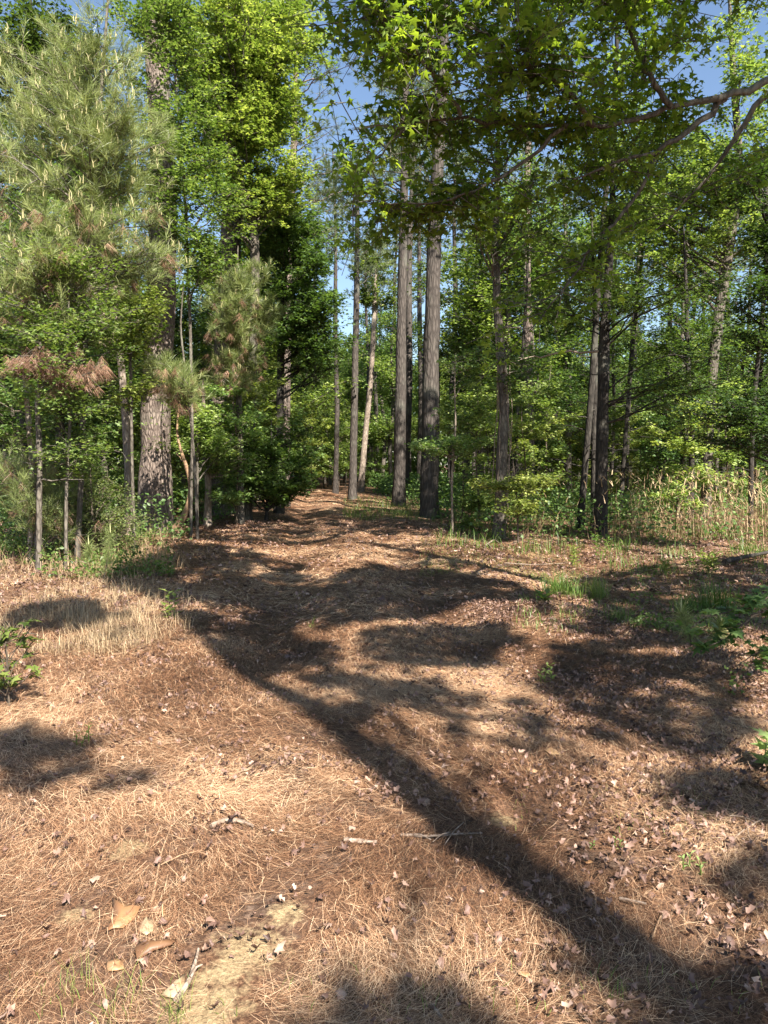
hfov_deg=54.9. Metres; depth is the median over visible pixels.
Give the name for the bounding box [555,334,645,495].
understory tree
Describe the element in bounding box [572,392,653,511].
broadleaf sapling
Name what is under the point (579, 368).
broadleaf tree
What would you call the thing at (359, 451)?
broadleaf sapling
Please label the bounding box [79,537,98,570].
pine seedling
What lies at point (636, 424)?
understory tree
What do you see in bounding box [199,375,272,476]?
broadleaf sapling
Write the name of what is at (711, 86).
sky
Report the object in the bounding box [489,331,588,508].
understory tree
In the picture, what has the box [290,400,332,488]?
broadleaf sapling
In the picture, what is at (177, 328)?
understory tree
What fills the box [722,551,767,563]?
fallen branch
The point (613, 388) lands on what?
slender tree
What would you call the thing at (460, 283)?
pine tree
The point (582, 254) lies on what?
pine tree
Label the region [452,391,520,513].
broadleaf sapling
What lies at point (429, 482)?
pine tree
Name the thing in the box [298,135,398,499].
pine tree
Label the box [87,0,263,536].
broadleaf tree
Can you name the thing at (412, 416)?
broadleaf tree
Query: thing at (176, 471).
broadleaf sapling
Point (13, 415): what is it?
broadleaf tree
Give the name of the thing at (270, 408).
broadleaf tree
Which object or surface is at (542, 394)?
broadleaf tree
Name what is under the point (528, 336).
pine tree
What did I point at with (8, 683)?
broadleaf sapling
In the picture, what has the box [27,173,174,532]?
slender tree
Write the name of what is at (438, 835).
fallen stick
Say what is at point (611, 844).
weed
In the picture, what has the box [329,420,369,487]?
broadleaf sapling
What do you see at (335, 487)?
pine tree
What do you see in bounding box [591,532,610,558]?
weed
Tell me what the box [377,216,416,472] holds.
pine tree
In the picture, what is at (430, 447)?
broadleaf sapling
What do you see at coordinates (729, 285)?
pine tree
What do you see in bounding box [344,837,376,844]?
fallen stick
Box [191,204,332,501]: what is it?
broadleaf tree
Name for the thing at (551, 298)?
broadleaf tree
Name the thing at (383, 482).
undergrowth
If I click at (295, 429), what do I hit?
understory tree
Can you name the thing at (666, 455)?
understory tree
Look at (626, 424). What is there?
slender tree
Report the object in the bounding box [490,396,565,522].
broadleaf sapling
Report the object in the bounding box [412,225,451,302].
pine tree
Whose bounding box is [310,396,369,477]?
broadleaf sapling
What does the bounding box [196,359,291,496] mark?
broadleaf sapling
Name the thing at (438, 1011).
fallen twig
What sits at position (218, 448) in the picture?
broadleaf sapling
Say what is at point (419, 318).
pine tree
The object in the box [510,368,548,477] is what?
understory tree
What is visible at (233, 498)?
broadleaf sapling
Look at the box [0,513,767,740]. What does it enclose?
ground cover
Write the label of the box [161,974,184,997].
bark piece
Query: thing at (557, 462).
broadleaf sapling
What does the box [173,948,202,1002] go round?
fallen stick
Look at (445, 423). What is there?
broadleaf tree
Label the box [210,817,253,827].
fallen stick
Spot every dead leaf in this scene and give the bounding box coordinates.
[137,916,153,934]
[161,900,165,916]
[335,988,346,999]
[516,969,529,976]
[526,767,536,772]
[545,747,558,754]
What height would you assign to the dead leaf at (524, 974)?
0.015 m
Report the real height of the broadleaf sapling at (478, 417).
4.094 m
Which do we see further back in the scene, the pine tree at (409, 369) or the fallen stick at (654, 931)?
the pine tree at (409, 369)
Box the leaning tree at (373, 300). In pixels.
[350,254,397,491]
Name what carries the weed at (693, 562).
on the ground at (222, 969)
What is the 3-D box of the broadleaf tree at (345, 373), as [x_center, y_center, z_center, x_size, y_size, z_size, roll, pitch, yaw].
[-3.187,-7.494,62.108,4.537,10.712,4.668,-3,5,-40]
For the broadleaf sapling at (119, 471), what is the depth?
31.48 m
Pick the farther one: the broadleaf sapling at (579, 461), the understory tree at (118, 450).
the understory tree at (118, 450)
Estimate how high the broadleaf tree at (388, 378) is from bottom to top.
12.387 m
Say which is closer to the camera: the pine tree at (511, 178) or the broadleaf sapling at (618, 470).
the broadleaf sapling at (618, 470)
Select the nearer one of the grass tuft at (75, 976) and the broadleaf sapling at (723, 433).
the grass tuft at (75, 976)
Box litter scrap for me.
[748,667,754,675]
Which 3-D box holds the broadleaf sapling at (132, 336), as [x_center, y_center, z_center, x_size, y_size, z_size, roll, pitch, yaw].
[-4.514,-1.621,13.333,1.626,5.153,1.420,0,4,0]
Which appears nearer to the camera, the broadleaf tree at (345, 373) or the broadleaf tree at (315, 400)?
the broadleaf tree at (315, 400)
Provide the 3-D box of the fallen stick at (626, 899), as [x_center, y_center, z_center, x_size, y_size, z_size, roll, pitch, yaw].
[0.902,1.410,2.679,0.093,0.015,0.013,2,4,27]
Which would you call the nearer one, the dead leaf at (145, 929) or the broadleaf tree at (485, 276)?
the dead leaf at (145, 929)
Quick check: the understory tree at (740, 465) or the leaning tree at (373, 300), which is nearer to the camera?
the understory tree at (740, 465)
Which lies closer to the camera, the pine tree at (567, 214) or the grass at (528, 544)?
the grass at (528, 544)
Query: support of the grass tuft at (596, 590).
on the ground at (222, 969)
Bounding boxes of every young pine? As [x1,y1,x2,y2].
[0,0,195,565]
[0,435,118,563]
[134,287,217,539]
[194,246,293,523]
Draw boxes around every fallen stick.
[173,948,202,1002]
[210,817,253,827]
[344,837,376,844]
[401,822,482,844]
[505,562,562,564]
[619,897,645,904]
[652,915,661,937]
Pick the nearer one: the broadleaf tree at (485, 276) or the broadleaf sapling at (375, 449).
the broadleaf tree at (485, 276)
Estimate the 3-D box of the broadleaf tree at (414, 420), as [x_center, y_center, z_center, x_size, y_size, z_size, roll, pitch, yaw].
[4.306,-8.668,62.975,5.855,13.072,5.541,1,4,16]
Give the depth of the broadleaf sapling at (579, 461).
32.96 m
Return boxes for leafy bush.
[0,419,135,539]
[14,464,161,554]
[216,405,334,520]
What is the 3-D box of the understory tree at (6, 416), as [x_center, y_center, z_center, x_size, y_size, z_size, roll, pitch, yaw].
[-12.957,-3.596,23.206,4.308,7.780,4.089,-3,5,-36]
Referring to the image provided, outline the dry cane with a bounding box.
[521,466,767,543]
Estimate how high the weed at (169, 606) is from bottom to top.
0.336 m
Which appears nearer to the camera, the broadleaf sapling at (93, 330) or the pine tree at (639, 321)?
the broadleaf sapling at (93, 330)
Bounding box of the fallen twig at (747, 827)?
[730,815,763,839]
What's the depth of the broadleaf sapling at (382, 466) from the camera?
53.71 m
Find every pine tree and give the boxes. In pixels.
[122,176,179,254]
[135,4,211,533]
[137,225,194,475]
[203,0,311,515]
[283,0,368,505]
[293,214,342,485]
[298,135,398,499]
[305,151,369,493]
[329,3,477,506]
[343,228,389,486]
[345,244,397,474]
[352,226,397,475]
[354,28,454,493]
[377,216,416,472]
[380,68,476,418]
[382,137,451,482]
[392,281,424,472]
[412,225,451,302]
[416,0,471,518]
[420,114,489,483]
[447,211,485,474]
[477,2,586,508]
[489,167,519,469]
[502,142,567,295]
[535,161,593,414]
[568,210,618,474]
[616,235,665,474]
[620,291,654,345]
[655,134,697,489]
[703,196,753,485]
[723,204,764,474]
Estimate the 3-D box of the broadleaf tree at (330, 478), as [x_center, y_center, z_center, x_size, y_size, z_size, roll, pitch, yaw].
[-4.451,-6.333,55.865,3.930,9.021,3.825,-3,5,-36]
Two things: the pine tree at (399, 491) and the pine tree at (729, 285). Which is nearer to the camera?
the pine tree at (399, 491)
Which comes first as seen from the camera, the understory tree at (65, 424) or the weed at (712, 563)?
the weed at (712, 563)
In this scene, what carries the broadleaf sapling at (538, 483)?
on the ground at (222, 969)
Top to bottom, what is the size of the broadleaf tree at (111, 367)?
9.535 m
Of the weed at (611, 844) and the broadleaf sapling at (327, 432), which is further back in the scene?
the broadleaf sapling at (327, 432)
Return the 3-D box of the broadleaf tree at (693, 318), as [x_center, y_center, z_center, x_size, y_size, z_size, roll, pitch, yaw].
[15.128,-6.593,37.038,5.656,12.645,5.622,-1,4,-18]
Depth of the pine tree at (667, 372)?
37.33 m
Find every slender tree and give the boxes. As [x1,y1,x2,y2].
[0,13,22,397]
[0,126,39,498]
[15,12,140,468]
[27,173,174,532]
[127,131,200,459]
[435,75,577,539]
[450,258,489,459]
[488,150,563,506]
[500,217,564,464]
[510,215,557,469]
[528,209,639,529]
[535,5,699,529]
[558,109,660,478]
[571,319,615,476]
[580,235,637,488]
[592,96,689,507]
[597,110,689,517]
[599,194,652,505]
[610,225,743,523]
[647,160,712,502]
[652,241,713,484]
[676,118,764,513]
[709,54,767,527]
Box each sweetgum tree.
[142,0,338,519]
[278,0,767,388]
[586,0,767,526]
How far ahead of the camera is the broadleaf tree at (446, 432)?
70.74 m
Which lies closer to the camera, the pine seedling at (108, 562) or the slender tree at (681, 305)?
the pine seedling at (108, 562)
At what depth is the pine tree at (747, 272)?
58.59 m
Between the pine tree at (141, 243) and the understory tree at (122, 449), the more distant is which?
the pine tree at (141, 243)
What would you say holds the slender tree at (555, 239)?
on the ground at (222, 969)
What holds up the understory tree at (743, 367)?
on the ground at (222, 969)
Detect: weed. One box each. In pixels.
[73,722,92,746]
[159,588,183,616]
[534,588,555,600]
[537,662,555,682]
[567,544,580,568]
[589,836,623,849]
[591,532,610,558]
[656,555,672,574]
[679,850,706,875]
[684,551,697,566]
[691,544,722,572]
[748,726,767,767]
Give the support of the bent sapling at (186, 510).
on the ground at (222, 969)
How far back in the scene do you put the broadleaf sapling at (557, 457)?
42.78 m
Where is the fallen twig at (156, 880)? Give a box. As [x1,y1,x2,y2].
[150,825,201,901]
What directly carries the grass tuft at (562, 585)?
on the ground at (222, 969)
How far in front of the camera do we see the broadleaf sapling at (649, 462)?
35.22 m
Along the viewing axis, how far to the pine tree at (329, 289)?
48.64 m
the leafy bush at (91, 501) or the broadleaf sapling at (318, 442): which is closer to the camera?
the leafy bush at (91, 501)
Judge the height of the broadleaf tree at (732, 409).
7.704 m
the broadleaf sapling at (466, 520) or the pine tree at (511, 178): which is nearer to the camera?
the broadleaf sapling at (466, 520)
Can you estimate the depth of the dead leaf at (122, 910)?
2.59 m
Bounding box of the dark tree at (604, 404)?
[508,76,767,538]
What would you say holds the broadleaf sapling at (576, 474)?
on the ground at (222, 969)
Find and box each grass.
[0,494,767,1023]
[0,521,279,658]
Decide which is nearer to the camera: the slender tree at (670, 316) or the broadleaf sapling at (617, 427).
the slender tree at (670, 316)
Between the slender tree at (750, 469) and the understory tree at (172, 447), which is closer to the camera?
the slender tree at (750, 469)
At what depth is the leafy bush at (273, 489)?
19.86 m
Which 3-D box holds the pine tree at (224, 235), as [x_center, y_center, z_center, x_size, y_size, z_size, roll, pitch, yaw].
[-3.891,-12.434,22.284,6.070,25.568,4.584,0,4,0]
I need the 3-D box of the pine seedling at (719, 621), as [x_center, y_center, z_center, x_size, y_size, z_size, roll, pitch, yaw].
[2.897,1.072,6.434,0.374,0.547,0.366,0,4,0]
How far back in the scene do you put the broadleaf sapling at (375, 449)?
49.52 m
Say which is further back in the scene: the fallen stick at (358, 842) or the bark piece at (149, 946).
the fallen stick at (358, 842)
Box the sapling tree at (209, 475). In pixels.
[174,379,261,526]
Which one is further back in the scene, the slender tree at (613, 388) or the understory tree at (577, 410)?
the understory tree at (577, 410)
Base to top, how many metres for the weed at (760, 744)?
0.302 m
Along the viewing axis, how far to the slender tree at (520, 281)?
30.17 m
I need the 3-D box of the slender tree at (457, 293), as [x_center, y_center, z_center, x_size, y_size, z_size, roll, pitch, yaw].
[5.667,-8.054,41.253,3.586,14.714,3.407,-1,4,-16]
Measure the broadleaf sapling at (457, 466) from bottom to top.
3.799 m
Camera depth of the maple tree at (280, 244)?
21.92 m
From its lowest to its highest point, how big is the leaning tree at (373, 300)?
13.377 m
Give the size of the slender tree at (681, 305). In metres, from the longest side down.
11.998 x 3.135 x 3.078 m
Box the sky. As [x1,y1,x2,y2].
[0,0,767,464]
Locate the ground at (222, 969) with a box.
[0,465,767,1023]
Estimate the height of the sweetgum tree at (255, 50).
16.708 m
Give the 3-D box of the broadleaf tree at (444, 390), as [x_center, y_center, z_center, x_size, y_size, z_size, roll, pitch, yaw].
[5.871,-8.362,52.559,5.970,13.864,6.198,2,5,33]
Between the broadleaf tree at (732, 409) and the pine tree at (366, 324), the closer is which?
the broadleaf tree at (732, 409)
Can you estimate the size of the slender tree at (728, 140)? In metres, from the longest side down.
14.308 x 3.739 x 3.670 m
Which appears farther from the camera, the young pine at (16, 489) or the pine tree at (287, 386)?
the pine tree at (287, 386)
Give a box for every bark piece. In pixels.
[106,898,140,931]
[106,957,123,971]
[135,939,175,958]
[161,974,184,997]
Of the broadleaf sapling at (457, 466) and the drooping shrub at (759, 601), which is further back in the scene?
the broadleaf sapling at (457, 466)
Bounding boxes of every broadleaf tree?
[0,0,120,524]
[0,101,149,477]
[0,294,38,477]
[2,291,50,478]
[8,150,147,495]
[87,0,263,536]
[99,243,145,482]
[137,289,213,492]
[174,236,276,413]
[176,234,277,412]
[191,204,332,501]
[199,257,307,427]
[243,213,369,429]
[263,353,307,442]
[268,345,333,479]
[274,310,349,475]
[301,373,342,483]
[308,373,349,484]
[319,361,350,483]
[331,328,379,481]
[332,357,365,483]
[338,307,391,469]
[342,347,385,419]
[344,305,417,472]
[358,306,423,477]
[382,382,417,446]
[407,234,503,495]
[411,218,543,477]
[411,346,447,473]
[411,350,445,441]
[439,306,468,435]
[439,364,465,472]
[439,377,459,482]
[440,183,579,478]
[441,236,548,471]
[443,351,491,465]
[509,196,647,502]
[522,293,590,489]
[524,343,576,471]
[563,339,588,459]
[620,339,677,491]
[622,251,745,498]
[661,116,767,462]
[662,322,724,476]
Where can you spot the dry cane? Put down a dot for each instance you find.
(744, 524)
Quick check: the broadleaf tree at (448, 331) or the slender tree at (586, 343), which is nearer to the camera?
the slender tree at (586, 343)
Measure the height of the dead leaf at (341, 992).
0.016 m
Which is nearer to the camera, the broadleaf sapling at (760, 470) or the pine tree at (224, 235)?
the pine tree at (224, 235)
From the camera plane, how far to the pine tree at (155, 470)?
16.62 m
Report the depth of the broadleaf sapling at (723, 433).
21.00 m
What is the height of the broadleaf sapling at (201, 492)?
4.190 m
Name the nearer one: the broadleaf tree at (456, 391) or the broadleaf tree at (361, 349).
the broadleaf tree at (456, 391)
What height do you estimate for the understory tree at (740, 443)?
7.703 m
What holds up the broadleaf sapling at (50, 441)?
on the ground at (222, 969)
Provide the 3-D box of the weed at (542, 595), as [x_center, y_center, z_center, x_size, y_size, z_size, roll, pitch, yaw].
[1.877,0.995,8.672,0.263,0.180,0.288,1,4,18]
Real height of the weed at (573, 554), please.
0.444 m
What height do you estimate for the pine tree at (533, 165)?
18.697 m
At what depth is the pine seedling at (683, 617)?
6.49 m
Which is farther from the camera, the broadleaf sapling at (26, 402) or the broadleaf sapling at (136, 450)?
the broadleaf sapling at (136, 450)
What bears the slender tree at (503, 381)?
on the ground at (222, 969)
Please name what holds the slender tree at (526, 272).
on the ground at (222, 969)
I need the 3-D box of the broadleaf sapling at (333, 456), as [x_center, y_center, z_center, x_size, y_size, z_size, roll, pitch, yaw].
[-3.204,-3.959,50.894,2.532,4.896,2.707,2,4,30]
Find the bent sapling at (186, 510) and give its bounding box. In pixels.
[134,393,204,531]
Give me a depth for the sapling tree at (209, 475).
18.29 m
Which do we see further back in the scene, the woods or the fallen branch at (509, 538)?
the woods
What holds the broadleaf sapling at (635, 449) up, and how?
on the ground at (222, 969)
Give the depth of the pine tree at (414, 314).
69.95 m
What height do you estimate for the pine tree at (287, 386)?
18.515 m
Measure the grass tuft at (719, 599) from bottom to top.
0.502 m
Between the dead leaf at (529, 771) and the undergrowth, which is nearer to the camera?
the dead leaf at (529, 771)
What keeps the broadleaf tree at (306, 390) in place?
on the ground at (222, 969)
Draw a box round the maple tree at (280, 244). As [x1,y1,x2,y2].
[226,168,361,513]
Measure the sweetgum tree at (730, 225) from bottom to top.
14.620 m
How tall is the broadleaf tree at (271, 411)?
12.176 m
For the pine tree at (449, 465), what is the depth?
43.52 m
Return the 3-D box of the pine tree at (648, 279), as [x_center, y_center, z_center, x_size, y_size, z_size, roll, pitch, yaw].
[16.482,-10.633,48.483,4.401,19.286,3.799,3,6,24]
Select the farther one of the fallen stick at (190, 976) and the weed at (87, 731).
the weed at (87, 731)
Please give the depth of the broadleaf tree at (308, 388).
54.30 m
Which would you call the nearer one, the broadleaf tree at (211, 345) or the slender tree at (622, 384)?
the broadleaf tree at (211, 345)
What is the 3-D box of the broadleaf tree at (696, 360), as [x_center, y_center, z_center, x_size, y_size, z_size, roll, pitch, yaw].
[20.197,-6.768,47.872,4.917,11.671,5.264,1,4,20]
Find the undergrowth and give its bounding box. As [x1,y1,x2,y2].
[0,470,767,549]
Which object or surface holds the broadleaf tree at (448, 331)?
on the ground at (222, 969)
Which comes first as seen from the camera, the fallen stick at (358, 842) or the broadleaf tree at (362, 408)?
the fallen stick at (358, 842)
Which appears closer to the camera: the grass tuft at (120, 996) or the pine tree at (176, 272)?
the grass tuft at (120, 996)
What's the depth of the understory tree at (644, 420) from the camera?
51.74 m
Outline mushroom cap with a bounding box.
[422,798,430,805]
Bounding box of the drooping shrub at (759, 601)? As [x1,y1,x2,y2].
[674,584,767,672]
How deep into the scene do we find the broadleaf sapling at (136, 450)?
26.42 m
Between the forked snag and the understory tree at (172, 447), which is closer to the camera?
the forked snag
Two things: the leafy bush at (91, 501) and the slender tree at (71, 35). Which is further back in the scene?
the slender tree at (71, 35)
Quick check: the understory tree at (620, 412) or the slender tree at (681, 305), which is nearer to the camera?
the slender tree at (681, 305)
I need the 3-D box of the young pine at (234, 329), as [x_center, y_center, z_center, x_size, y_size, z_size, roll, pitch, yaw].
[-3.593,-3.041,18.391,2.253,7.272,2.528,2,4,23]
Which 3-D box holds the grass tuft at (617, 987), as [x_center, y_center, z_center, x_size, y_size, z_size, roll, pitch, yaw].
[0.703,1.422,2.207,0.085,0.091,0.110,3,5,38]
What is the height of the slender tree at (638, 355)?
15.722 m
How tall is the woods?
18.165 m
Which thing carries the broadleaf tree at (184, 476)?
on the ground at (222, 969)
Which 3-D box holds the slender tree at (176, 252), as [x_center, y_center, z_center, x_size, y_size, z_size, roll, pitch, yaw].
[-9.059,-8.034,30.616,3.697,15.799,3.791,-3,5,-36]
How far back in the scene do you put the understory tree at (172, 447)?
37.82 m
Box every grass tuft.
[40,950,93,1002]
[85,948,152,1023]
[159,969,198,1023]
[528,568,596,600]
[579,573,619,599]
[602,601,633,622]
[607,974,634,998]
[653,584,723,614]
[692,572,740,610]
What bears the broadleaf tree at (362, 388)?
on the ground at (222, 969)
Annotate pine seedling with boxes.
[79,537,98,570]
[95,526,117,582]
[663,597,701,645]
[702,605,729,647]
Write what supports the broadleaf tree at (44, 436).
on the ground at (222, 969)
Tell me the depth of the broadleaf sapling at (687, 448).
17.94 m
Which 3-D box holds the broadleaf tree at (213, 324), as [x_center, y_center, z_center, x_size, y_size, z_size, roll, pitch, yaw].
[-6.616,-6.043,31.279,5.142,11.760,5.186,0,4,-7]
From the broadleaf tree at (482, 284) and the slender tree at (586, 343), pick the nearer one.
the slender tree at (586, 343)
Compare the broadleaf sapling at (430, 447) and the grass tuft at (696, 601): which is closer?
the grass tuft at (696, 601)
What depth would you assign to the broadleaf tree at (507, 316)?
30.64 m
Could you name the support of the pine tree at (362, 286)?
on the ground at (222, 969)
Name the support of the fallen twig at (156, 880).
on the ground at (222, 969)
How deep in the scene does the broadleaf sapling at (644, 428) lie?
33.17 m
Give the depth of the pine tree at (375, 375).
56.11 m
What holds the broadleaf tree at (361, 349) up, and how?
on the ground at (222, 969)
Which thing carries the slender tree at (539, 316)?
on the ground at (222, 969)
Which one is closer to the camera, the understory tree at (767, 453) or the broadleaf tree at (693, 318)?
the broadleaf tree at (693, 318)
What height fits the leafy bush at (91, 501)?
1.921 m
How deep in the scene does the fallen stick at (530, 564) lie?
12.44 m
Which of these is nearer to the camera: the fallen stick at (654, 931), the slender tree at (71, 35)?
the fallen stick at (654, 931)
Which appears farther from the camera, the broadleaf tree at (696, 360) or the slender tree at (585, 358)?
the broadleaf tree at (696, 360)
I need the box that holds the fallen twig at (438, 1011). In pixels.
[430,1003,442,1017]
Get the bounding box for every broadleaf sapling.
[0,222,155,570]
[0,254,104,560]
[0,617,44,706]
[31,414,103,484]
[95,279,173,545]
[104,383,183,496]
[106,406,140,479]
[116,395,200,499]
[133,441,171,485]
[170,371,248,519]
[172,388,235,499]
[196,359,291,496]
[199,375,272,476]
[201,383,280,525]
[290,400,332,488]
[291,417,332,490]
[307,409,349,488]
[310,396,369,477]
[319,416,345,486]
[324,426,348,485]
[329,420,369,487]
[339,408,379,468]
[349,421,384,487]
[361,414,393,473]
[404,333,496,531]
[426,379,520,531]
[442,384,514,489]
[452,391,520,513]
[453,449,471,476]
[453,476,490,530]
[467,452,563,541]
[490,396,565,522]
[508,370,586,515]
[539,414,580,490]
[547,434,574,473]
[558,420,610,487]
[564,455,580,481]
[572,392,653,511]
[607,428,642,483]
[608,407,666,490]
[615,428,659,487]
[629,407,677,498]
[644,385,726,532]
[666,369,767,524]
[745,449,767,482]
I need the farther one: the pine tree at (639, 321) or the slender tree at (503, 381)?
the pine tree at (639, 321)
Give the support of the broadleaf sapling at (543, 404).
on the ground at (222, 969)
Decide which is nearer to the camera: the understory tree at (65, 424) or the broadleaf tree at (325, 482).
the understory tree at (65, 424)
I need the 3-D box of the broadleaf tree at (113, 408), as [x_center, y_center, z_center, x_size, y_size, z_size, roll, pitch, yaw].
[-10.557,-6.599,26.992,6.189,13.399,6.190,-2,3,-17]
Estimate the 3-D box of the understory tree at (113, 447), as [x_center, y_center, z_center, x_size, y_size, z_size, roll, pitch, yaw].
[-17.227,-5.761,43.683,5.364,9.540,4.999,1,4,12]
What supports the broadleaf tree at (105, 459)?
on the ground at (222, 969)
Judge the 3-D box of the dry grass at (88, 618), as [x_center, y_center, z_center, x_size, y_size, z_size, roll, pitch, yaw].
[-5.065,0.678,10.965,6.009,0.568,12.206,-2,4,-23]
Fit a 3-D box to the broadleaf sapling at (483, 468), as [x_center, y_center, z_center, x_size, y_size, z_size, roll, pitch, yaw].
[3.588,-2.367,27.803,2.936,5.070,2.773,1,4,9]
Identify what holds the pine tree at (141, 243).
on the ground at (222, 969)
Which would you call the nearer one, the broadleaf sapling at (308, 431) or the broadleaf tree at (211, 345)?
the broadleaf tree at (211, 345)
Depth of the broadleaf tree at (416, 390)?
65.77 m
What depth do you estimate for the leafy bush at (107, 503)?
13.90 m
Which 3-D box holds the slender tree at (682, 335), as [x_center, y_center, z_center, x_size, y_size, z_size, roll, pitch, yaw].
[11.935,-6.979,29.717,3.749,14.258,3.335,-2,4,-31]
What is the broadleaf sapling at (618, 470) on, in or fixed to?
on the ground at (222, 969)
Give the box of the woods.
[4,318,767,477]
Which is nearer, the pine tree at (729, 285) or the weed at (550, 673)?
the weed at (550, 673)
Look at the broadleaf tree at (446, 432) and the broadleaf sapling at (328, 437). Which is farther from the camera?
the broadleaf tree at (446, 432)
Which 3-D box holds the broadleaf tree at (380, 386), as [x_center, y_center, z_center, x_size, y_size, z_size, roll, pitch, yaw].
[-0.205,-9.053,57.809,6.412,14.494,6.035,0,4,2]
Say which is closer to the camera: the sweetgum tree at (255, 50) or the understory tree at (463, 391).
the sweetgum tree at (255, 50)
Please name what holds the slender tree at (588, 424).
on the ground at (222, 969)
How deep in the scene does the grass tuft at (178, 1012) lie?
2.14 m
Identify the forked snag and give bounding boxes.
[0,333,116,570]
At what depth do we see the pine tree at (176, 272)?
61.29 m
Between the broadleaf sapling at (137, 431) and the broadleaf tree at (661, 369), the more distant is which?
the broadleaf tree at (661, 369)
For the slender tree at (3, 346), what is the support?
on the ground at (222, 969)
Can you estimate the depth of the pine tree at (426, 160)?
33.35 m
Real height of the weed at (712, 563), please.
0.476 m
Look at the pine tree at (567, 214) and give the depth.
38.28 m
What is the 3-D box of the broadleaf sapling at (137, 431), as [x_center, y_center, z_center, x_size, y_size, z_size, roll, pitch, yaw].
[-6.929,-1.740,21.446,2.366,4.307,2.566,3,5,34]
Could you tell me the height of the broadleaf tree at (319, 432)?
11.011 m
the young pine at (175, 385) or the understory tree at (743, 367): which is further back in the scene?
the understory tree at (743, 367)
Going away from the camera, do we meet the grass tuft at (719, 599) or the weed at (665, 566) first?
the grass tuft at (719, 599)
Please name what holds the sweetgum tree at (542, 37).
on the ground at (222, 969)
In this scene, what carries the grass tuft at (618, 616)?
on the ground at (222, 969)
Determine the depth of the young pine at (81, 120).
10.95 m
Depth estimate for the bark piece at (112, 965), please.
2.34 m
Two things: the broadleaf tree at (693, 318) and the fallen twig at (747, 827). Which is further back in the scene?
the broadleaf tree at (693, 318)
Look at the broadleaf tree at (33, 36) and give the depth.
17.86 m
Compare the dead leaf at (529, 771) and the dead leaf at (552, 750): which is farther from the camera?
the dead leaf at (552, 750)
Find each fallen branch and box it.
[482,536,547,547]
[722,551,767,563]
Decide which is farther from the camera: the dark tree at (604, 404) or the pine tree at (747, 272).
the pine tree at (747, 272)
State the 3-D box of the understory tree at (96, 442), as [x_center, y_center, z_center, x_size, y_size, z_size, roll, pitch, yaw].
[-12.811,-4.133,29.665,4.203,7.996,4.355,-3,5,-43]
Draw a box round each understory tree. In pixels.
[0,251,137,479]
[0,304,34,472]
[15,359,121,464]
[71,362,120,467]
[92,242,214,474]
[102,382,138,466]
[107,390,139,469]
[138,324,211,484]
[265,376,314,476]
[440,323,520,472]
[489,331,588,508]
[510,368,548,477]
[547,358,589,473]
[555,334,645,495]
[580,367,627,471]
[611,327,751,517]
[614,353,669,486]
[615,363,674,482]
[695,281,767,505]
[701,268,767,510]
[719,366,767,494]
[758,368,767,468]
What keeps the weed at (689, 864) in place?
on the ground at (222, 969)
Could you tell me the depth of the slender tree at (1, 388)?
29.12 m
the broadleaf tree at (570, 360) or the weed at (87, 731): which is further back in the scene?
the broadleaf tree at (570, 360)

